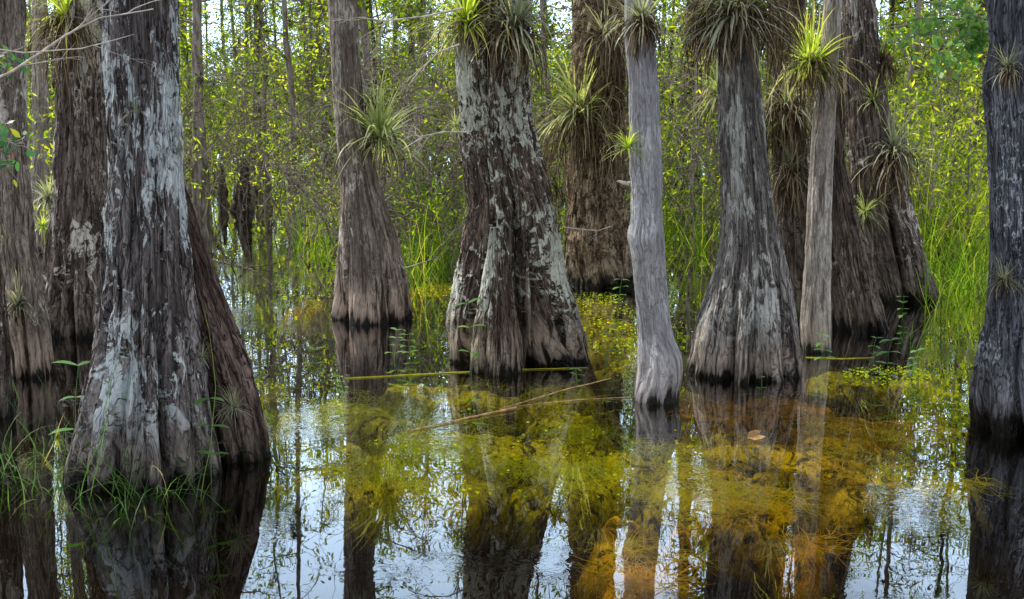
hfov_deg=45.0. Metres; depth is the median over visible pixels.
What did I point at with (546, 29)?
swamp tree
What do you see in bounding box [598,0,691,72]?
air plant
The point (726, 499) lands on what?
water weed
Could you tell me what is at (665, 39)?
swamp tree
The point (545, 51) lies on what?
swamp tree
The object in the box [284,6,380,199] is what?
sapling
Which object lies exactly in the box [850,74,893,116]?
air plant
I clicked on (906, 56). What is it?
swamp tree
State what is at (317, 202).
swamp shrub
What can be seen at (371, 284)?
cypress tree
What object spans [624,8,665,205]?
sapling
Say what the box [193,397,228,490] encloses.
water seedling
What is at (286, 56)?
swamp tree
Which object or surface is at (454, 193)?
swamp shrub
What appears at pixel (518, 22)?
air plant
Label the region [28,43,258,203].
swamp shrub
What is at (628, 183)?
branch stub
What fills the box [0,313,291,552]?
marsh grass
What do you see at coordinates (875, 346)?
water seedling
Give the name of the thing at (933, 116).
swamp shrub
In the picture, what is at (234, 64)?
swamp tree
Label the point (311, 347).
water seedling
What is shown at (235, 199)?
cypress knee
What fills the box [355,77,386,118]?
air plant
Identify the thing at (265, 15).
sapling
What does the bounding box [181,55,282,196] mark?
swamp shrub
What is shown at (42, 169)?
cypress tree
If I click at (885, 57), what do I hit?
air plant
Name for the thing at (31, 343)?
cypress tree
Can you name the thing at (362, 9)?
swamp tree
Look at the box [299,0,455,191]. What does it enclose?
leafy swamp tree
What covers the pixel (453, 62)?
swamp shrub
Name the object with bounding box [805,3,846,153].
sapling
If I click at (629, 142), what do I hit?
air plant
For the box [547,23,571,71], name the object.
swamp tree
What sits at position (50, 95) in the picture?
swamp tree
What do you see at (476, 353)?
water seedling
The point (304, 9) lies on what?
sapling
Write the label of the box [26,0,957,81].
sky
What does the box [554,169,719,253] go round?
reed grass
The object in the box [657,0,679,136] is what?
swamp tree
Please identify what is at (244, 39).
swamp tree
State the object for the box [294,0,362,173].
swamp tree
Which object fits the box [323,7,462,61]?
bare branch
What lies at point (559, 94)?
swamp shrub
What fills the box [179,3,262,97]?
swamp tree
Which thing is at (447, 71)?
sapling
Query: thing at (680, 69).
leafy swamp tree
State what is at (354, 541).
water
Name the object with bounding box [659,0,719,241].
sapling
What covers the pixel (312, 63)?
sapling
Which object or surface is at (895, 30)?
sapling
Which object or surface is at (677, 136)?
swamp shrub
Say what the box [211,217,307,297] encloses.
fallen branch
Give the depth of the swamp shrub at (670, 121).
26.77 m
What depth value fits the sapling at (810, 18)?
17.68 m
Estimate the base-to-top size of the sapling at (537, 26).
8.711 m
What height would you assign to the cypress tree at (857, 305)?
7.550 m
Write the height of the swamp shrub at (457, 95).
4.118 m
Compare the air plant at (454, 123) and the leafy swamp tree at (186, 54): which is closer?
the air plant at (454, 123)
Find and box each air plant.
[5,267,55,331]
[25,0,102,113]
[32,177,54,216]
[35,212,48,244]
[123,100,147,120]
[176,140,190,158]
[188,339,217,365]
[204,382,254,426]
[317,70,437,186]
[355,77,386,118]
[394,0,536,81]
[444,0,587,103]
[444,110,460,136]
[509,206,525,222]
[530,34,630,219]
[545,164,580,204]
[547,0,675,124]
[570,71,663,155]
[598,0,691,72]
[599,118,652,167]
[658,0,826,99]
[675,48,765,142]
[761,0,879,138]
[763,52,849,185]
[765,112,794,157]
[769,132,809,221]
[846,34,915,106]
[846,94,949,221]
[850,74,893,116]
[854,167,906,230]
[976,253,1023,301]
[982,37,1023,101]
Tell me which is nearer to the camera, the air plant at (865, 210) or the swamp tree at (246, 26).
the air plant at (865, 210)
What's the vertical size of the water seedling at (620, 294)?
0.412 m
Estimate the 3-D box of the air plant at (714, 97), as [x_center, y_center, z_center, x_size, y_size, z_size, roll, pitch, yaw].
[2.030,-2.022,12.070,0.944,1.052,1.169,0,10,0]
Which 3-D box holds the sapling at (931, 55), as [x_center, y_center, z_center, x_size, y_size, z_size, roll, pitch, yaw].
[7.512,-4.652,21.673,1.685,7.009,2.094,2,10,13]
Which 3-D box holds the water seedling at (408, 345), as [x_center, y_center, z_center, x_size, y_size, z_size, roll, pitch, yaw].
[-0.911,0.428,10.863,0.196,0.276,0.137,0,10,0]
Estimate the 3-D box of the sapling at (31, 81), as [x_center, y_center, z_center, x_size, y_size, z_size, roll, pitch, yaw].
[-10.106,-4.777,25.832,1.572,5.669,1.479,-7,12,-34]
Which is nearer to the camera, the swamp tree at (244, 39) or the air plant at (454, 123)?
the air plant at (454, 123)
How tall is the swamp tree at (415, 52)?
8.230 m
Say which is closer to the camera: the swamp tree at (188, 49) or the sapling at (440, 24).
the sapling at (440, 24)
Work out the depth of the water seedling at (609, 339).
10.57 m
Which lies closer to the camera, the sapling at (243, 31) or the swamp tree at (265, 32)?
the sapling at (243, 31)
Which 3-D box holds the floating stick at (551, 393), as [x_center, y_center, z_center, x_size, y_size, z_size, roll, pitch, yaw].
[0.339,0.718,9.511,1.152,0.068,0.047,-8,13,-39]
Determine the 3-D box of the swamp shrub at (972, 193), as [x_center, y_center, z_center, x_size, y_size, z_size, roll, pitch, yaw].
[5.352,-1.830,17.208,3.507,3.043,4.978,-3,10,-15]
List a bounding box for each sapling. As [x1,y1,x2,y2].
[25,0,54,186]
[25,18,52,160]
[28,0,57,136]
[214,0,267,173]
[222,0,251,154]
[243,0,304,174]
[267,0,333,194]
[274,0,337,162]
[274,1,319,152]
[278,0,323,173]
[283,0,333,181]
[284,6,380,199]
[298,1,334,160]
[330,1,417,200]
[360,0,413,184]
[371,0,460,219]
[391,0,423,188]
[392,7,444,167]
[410,0,458,178]
[421,0,451,166]
[427,0,448,110]
[433,1,455,156]
[529,0,563,126]
[533,0,573,152]
[552,0,572,90]
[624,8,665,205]
[628,0,683,180]
[628,0,721,243]
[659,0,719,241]
[665,0,701,126]
[669,2,684,125]
[678,4,716,189]
[697,30,717,196]
[714,0,843,172]
[760,29,772,182]
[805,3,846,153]
[807,0,822,119]
[808,3,892,163]
[877,0,921,129]
[878,0,922,89]
[895,0,978,199]
[905,7,956,174]
[911,4,963,135]
[918,0,987,228]
[922,3,976,153]
[948,0,975,163]
[959,1,988,220]
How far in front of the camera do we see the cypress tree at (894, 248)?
13.37 m
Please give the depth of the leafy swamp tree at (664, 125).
24.23 m
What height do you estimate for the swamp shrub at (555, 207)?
2.609 m
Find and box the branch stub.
[616,180,630,185]
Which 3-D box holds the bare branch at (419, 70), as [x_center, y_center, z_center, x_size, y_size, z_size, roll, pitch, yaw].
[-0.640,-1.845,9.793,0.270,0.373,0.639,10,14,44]
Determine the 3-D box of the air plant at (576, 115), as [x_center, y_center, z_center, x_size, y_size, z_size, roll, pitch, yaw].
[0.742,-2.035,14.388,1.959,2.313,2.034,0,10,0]
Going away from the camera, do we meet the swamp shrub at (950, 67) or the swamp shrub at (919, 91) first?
the swamp shrub at (919, 91)
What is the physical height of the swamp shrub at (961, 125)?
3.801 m
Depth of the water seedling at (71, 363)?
7.96 m
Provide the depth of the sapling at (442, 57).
34.19 m
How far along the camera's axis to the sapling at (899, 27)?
29.93 m
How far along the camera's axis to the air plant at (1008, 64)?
8.05 m
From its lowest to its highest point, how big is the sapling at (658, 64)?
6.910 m
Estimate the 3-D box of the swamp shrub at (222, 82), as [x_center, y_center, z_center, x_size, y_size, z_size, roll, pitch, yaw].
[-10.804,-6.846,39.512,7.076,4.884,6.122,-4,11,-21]
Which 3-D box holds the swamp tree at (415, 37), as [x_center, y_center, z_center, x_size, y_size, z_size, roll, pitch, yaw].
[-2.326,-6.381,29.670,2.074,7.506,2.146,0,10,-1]
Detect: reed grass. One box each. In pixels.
[210,162,338,258]
[375,119,466,275]
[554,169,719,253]
[876,92,989,321]
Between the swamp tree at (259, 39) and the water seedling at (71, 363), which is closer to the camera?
the water seedling at (71, 363)
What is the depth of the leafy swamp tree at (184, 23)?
25.61 m
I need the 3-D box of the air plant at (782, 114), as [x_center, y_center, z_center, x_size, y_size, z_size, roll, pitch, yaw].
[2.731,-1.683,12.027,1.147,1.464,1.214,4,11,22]
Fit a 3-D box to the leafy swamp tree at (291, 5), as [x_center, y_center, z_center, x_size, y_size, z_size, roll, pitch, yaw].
[-4.638,-6.771,32.613,3.505,7.326,2.892,-9,14,-42]
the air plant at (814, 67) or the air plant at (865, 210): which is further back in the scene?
the air plant at (865, 210)
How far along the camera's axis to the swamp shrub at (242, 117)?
34.96 m
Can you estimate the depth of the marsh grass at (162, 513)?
7.34 m
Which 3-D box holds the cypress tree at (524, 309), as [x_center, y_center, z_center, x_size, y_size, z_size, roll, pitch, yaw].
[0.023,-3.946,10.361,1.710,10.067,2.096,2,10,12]
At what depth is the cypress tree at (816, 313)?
10.91 m
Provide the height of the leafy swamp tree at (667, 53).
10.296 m
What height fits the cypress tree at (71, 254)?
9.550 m
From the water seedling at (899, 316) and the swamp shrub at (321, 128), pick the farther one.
the swamp shrub at (321, 128)
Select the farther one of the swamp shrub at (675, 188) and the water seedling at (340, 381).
the swamp shrub at (675, 188)
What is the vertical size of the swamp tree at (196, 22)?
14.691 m
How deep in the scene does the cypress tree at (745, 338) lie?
10.01 m
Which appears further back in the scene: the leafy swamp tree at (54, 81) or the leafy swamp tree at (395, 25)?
the leafy swamp tree at (395, 25)
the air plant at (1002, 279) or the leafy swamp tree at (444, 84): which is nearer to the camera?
the air plant at (1002, 279)
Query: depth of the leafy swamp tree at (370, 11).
22.79 m
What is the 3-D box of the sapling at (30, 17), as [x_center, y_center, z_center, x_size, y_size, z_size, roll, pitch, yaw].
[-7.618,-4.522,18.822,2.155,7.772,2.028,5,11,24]
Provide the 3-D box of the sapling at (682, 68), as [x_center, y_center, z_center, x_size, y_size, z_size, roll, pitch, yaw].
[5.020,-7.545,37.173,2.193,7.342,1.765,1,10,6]
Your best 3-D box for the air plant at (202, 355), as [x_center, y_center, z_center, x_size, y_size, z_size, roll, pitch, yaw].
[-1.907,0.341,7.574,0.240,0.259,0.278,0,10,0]
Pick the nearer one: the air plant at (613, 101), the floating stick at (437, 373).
the floating stick at (437, 373)
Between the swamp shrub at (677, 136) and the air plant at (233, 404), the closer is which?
the air plant at (233, 404)
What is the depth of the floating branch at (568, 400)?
9.39 m
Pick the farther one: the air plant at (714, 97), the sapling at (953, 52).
the sapling at (953, 52)
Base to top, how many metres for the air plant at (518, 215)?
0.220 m
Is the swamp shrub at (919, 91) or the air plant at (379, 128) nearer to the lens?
the air plant at (379, 128)
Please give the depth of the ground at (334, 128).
74.55 m
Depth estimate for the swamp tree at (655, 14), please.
25.88 m
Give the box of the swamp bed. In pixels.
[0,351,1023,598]
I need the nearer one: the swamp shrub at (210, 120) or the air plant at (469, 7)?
the air plant at (469, 7)
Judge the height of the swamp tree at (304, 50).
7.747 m
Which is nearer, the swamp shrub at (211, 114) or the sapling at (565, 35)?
the sapling at (565, 35)
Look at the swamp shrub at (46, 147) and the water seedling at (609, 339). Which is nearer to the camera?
the water seedling at (609, 339)
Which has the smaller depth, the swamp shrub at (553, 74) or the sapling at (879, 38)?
the sapling at (879, 38)
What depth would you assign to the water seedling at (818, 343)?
10.56 m
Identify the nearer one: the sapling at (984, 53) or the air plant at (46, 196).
the air plant at (46, 196)
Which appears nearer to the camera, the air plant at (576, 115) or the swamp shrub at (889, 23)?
the air plant at (576, 115)
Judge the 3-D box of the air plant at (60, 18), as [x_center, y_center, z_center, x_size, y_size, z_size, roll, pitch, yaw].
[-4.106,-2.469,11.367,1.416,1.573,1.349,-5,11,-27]
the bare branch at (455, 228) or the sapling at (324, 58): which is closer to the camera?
the bare branch at (455, 228)
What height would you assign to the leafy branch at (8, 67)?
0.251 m
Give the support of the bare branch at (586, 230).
attached to the cypress tree at (524, 309)
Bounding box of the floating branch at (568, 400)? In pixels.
[516,397,627,406]
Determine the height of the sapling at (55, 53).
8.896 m
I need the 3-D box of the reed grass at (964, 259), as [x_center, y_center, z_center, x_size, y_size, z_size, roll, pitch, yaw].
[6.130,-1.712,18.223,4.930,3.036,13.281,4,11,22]
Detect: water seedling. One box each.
[49,360,89,434]
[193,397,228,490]
[307,346,326,363]
[331,376,348,403]
[384,327,405,366]
[399,333,418,362]
[452,298,484,381]
[569,368,584,383]
[601,318,625,370]
[611,279,628,312]
[612,332,626,362]
[814,333,835,370]
[868,336,881,356]
[874,337,900,395]
[897,296,908,317]
[904,348,924,376]
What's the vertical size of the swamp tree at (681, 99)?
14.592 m
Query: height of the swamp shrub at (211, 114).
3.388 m
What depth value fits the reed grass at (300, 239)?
17.99 m
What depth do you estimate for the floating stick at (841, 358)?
10.86 m
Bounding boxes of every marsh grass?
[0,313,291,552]
[1,297,968,526]
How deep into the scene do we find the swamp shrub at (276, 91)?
26.43 m
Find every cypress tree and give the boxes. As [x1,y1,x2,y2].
[0,0,61,432]
[0,254,21,475]
[31,0,49,251]
[42,0,107,383]
[61,0,276,563]
[325,0,416,369]
[442,0,600,400]
[564,0,633,288]
[624,0,682,460]
[684,4,807,404]
[769,0,807,325]
[800,0,841,383]
[831,24,895,375]
[842,0,940,304]
[967,0,1023,497]
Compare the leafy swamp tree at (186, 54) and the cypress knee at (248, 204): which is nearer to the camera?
the cypress knee at (248, 204)
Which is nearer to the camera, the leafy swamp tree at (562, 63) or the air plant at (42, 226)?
the air plant at (42, 226)
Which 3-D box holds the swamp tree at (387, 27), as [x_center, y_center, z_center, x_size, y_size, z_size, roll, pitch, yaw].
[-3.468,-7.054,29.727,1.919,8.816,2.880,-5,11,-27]
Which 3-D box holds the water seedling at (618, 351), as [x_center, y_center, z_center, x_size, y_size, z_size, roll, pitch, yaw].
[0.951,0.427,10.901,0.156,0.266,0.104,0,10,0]
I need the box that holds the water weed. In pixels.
[258,355,1021,598]
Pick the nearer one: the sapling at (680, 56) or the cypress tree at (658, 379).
the cypress tree at (658, 379)
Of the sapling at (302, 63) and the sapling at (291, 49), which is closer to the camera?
the sapling at (302, 63)
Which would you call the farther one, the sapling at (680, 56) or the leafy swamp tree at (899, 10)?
the sapling at (680, 56)
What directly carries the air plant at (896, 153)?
attached to the cypress tree at (894, 248)
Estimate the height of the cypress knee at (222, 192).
0.998 m
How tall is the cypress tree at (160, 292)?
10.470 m
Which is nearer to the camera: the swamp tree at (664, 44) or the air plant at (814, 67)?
the air plant at (814, 67)
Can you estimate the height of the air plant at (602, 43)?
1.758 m
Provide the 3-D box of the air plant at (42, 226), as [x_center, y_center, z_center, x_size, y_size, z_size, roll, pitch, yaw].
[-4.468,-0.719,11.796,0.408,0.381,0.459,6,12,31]
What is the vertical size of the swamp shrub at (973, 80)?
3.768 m
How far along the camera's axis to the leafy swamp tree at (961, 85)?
25.35 m
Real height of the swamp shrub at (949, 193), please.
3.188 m
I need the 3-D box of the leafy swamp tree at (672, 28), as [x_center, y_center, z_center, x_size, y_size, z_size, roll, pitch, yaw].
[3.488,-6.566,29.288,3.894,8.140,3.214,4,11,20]
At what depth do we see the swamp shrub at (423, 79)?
20.75 m
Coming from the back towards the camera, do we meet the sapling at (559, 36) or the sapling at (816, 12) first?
the sapling at (816, 12)
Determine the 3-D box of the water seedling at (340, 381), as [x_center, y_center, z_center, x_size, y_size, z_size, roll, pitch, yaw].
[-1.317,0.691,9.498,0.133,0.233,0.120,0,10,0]
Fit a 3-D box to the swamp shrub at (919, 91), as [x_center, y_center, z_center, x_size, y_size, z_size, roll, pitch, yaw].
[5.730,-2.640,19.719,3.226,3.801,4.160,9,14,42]
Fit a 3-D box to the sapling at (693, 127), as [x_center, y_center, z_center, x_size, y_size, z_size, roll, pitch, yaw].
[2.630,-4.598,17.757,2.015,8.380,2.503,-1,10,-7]
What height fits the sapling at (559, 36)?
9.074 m
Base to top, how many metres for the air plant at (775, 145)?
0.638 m
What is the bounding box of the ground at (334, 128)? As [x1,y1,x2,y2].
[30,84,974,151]
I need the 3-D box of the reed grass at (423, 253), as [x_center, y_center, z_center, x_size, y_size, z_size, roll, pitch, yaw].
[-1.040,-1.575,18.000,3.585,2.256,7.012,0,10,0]
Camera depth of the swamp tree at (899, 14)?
37.97 m
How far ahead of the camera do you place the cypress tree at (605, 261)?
14.44 m
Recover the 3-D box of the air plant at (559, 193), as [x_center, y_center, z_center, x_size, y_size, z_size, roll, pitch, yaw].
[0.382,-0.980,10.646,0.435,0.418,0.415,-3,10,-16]
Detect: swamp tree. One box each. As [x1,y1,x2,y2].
[25,0,57,162]
[25,28,55,170]
[31,0,293,217]
[178,0,213,130]
[178,0,279,180]
[179,0,214,173]
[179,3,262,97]
[179,13,233,93]
[180,0,329,227]
[180,2,244,155]
[181,0,226,89]
[182,0,330,202]
[189,0,282,167]
[191,0,271,152]
[203,0,293,110]
[203,1,291,154]
[207,0,283,105]
[208,0,280,176]
[212,0,319,177]
[214,1,324,174]
[233,0,282,145]
[247,0,431,114]
[250,0,330,171]
[266,0,299,133]
[268,0,330,117]
[269,0,458,172]
[270,0,331,166]
[275,4,334,165]
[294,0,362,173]
[298,0,452,174]
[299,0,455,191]
[358,0,399,97]
[381,4,444,153]
[384,0,447,176]
[392,0,539,205]
[397,0,566,122]
[418,0,627,158]
[434,0,572,169]
[531,0,680,117]
[532,2,568,65]
[536,0,567,59]
[545,0,711,201]
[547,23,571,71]
[553,2,679,89]
[653,0,683,55]
[655,2,683,113]
[656,0,714,176]
[656,0,762,189]
[656,22,681,61]
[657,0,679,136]
[665,0,813,180]
[670,0,701,209]
[695,0,928,154]
[843,0,984,155]
[878,0,978,155]
[878,0,981,120]
[878,0,985,196]
[879,0,948,44]
[891,0,987,183]
[906,0,976,137]
[909,1,987,78]
[924,0,987,151]
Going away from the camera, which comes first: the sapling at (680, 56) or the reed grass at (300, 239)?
the reed grass at (300, 239)
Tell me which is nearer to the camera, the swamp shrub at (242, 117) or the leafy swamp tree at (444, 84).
the leafy swamp tree at (444, 84)
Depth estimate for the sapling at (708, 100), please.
26.77 m
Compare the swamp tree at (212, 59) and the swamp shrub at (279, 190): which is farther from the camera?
the swamp tree at (212, 59)
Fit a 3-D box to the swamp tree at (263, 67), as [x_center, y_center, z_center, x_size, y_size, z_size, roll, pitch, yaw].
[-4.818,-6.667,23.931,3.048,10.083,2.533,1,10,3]
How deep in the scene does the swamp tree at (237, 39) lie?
39.61 m
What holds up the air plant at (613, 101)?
attached to the cypress tree at (605, 261)
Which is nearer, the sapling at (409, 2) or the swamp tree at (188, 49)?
the sapling at (409, 2)
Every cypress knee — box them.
[217,164,229,205]
[230,159,250,211]
[243,183,253,211]
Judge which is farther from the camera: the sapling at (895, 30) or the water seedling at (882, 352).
the sapling at (895, 30)
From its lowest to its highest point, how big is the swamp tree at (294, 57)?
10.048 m
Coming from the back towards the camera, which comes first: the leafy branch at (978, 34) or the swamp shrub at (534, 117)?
the swamp shrub at (534, 117)
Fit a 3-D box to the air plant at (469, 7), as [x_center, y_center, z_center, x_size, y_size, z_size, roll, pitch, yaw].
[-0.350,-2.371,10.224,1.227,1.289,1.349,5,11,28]
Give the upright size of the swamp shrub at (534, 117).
3.918 m
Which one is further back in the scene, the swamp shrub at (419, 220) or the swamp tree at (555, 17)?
the swamp tree at (555, 17)
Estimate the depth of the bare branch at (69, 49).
6.05 m
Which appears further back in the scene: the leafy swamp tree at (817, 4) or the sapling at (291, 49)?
the sapling at (291, 49)
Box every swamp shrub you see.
[26,21,57,188]
[27,80,231,269]
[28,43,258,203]
[50,54,310,220]
[180,7,281,151]
[180,27,563,264]
[180,55,297,174]
[180,55,314,166]
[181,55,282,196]
[181,68,320,169]
[181,83,231,153]
[185,103,401,245]
[206,20,458,209]
[208,29,372,195]
[211,30,318,152]
[222,0,566,259]
[262,37,416,149]
[268,19,464,225]
[326,88,466,264]
[382,7,565,209]
[384,39,694,226]
[387,6,568,154]
[389,89,689,259]
[529,39,692,223]
[530,4,680,125]
[530,37,564,152]
[552,86,717,196]
[558,59,843,237]
[627,76,772,243]
[628,37,846,207]
[628,48,717,191]
[660,37,986,250]
[717,42,901,187]
[763,48,986,184]
[807,56,989,261]
[808,15,985,223]
[879,18,984,205]
[885,39,989,240]
[887,0,977,153]
[888,49,989,258]
[894,46,986,187]
[923,48,986,220]
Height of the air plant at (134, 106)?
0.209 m
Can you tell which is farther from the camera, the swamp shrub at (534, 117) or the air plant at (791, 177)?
the swamp shrub at (534, 117)
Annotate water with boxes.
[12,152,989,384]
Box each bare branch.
[0,0,158,77]
[0,3,156,75]
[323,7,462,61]
[393,44,459,90]
[400,117,467,155]
[406,222,462,268]
[563,226,609,243]
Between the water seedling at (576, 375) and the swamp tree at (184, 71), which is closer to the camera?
the water seedling at (576, 375)
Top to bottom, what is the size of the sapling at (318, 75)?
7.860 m
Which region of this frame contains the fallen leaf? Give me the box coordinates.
[747,430,765,439]
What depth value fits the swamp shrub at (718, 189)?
17.09 m
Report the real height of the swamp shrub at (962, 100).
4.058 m
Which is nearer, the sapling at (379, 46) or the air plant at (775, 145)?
the air plant at (775, 145)
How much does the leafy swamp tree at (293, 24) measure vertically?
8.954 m
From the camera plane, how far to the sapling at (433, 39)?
37.03 m
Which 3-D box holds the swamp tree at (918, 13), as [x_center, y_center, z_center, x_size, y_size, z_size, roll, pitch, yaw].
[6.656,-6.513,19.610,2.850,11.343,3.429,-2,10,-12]
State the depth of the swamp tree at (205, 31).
39.41 m
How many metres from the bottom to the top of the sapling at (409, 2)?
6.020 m
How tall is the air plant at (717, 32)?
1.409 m
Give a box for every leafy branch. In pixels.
[0,45,36,88]
[0,120,36,186]
[880,0,988,92]
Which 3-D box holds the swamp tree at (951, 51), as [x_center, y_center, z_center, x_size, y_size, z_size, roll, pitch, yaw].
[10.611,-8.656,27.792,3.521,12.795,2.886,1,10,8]
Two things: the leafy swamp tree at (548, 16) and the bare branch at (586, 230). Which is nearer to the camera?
the bare branch at (586, 230)
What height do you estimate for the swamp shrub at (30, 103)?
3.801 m
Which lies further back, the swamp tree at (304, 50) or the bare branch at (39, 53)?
the swamp tree at (304, 50)
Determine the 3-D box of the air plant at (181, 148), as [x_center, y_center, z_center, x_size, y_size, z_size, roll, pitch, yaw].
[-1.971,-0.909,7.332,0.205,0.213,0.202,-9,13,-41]
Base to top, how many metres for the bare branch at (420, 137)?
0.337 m
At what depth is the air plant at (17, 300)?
9.98 m
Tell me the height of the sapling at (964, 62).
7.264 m
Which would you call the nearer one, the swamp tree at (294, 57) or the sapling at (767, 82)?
the sapling at (767, 82)
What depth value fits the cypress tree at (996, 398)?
8.40 m
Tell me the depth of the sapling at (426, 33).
20.38 m
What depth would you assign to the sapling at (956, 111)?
19.29 m
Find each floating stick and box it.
[345,367,586,378]
[499,378,611,409]
[806,357,873,358]
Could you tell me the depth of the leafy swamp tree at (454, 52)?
27.94 m
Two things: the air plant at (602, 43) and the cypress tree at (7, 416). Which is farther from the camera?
the air plant at (602, 43)
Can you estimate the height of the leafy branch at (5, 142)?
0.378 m
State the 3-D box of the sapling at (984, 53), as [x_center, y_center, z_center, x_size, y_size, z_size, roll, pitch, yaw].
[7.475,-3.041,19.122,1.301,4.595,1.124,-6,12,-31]

